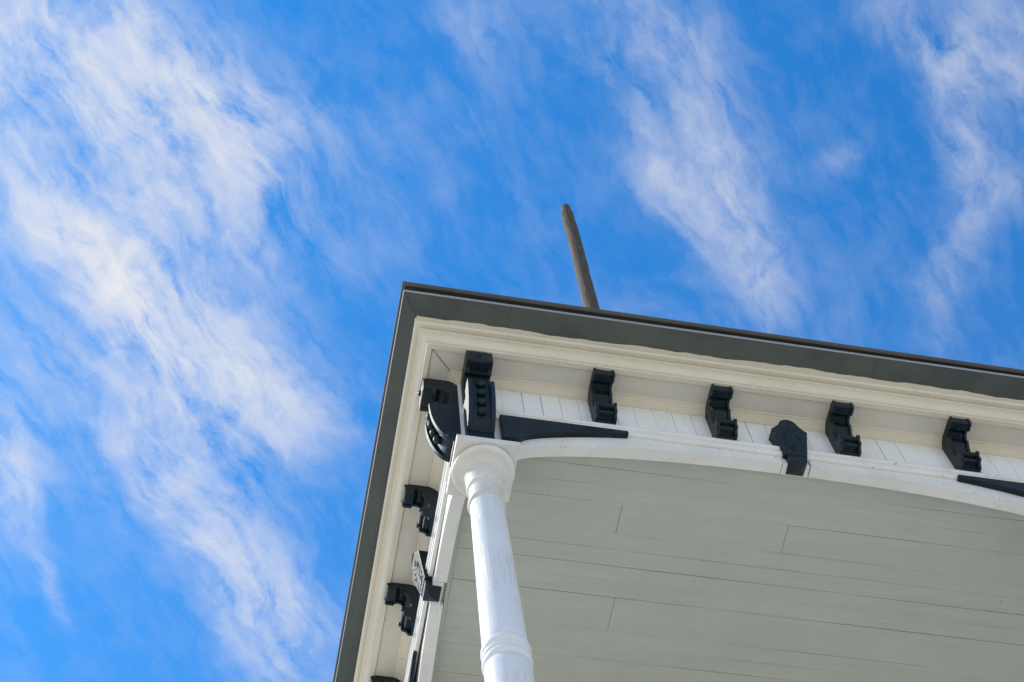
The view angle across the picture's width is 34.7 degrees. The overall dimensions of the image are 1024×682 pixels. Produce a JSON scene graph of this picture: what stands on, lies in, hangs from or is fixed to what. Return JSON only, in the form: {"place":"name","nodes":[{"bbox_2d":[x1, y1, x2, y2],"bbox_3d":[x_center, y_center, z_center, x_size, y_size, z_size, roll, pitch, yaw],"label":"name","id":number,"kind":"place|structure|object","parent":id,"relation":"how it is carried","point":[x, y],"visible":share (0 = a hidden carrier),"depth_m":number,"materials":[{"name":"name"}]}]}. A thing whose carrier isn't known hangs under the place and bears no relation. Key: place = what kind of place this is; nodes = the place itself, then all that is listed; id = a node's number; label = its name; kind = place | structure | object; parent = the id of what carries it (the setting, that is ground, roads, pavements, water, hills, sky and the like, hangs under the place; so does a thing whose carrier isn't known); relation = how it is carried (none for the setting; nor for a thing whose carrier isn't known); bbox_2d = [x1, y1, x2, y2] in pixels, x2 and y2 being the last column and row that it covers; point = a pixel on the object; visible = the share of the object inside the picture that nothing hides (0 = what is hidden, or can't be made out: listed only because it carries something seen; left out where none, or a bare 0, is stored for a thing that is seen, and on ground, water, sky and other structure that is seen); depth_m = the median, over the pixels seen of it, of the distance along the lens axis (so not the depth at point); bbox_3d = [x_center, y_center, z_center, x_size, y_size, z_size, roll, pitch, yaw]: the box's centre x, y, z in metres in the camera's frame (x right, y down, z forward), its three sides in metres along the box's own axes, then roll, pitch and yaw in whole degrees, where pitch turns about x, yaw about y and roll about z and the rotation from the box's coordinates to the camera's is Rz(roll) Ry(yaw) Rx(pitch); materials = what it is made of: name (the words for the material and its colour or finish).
{"place":"outdoors","nodes":[
{"label":"outdoors","id":0,"kind":"place"},
{"bbox_2d":[0,0,1023,681],"label":"sky","id":1,"kind":"structure","parent":0,"point":[215,215],"materials":[{"name":"blue"}]},
{"bbox_3d":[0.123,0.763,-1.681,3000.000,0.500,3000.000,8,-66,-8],"label":"ground","id":2,"kind":"structure","parent":0,"visible":0},
{"bbox_2d":[333,281,1023,681],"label":"porch","id":3,"kind":"object","parent":2,"relation":"on","point":[563,493],"visible":1,"depth_m":9.27,"materials":[{"name":"paint"}]},
{"bbox_2d":[561,204,599,308],"bbox_3d":[0.628,-0.101,12.161,0.146,5.218,0.142,8,-66,-8],"label":"wooden pole","id":4,"kind":"object","parent":3,"relation":"on","point":[585,285],"visible":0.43,"depth_m":13.27,"materials":[{"name":"brown wood"}]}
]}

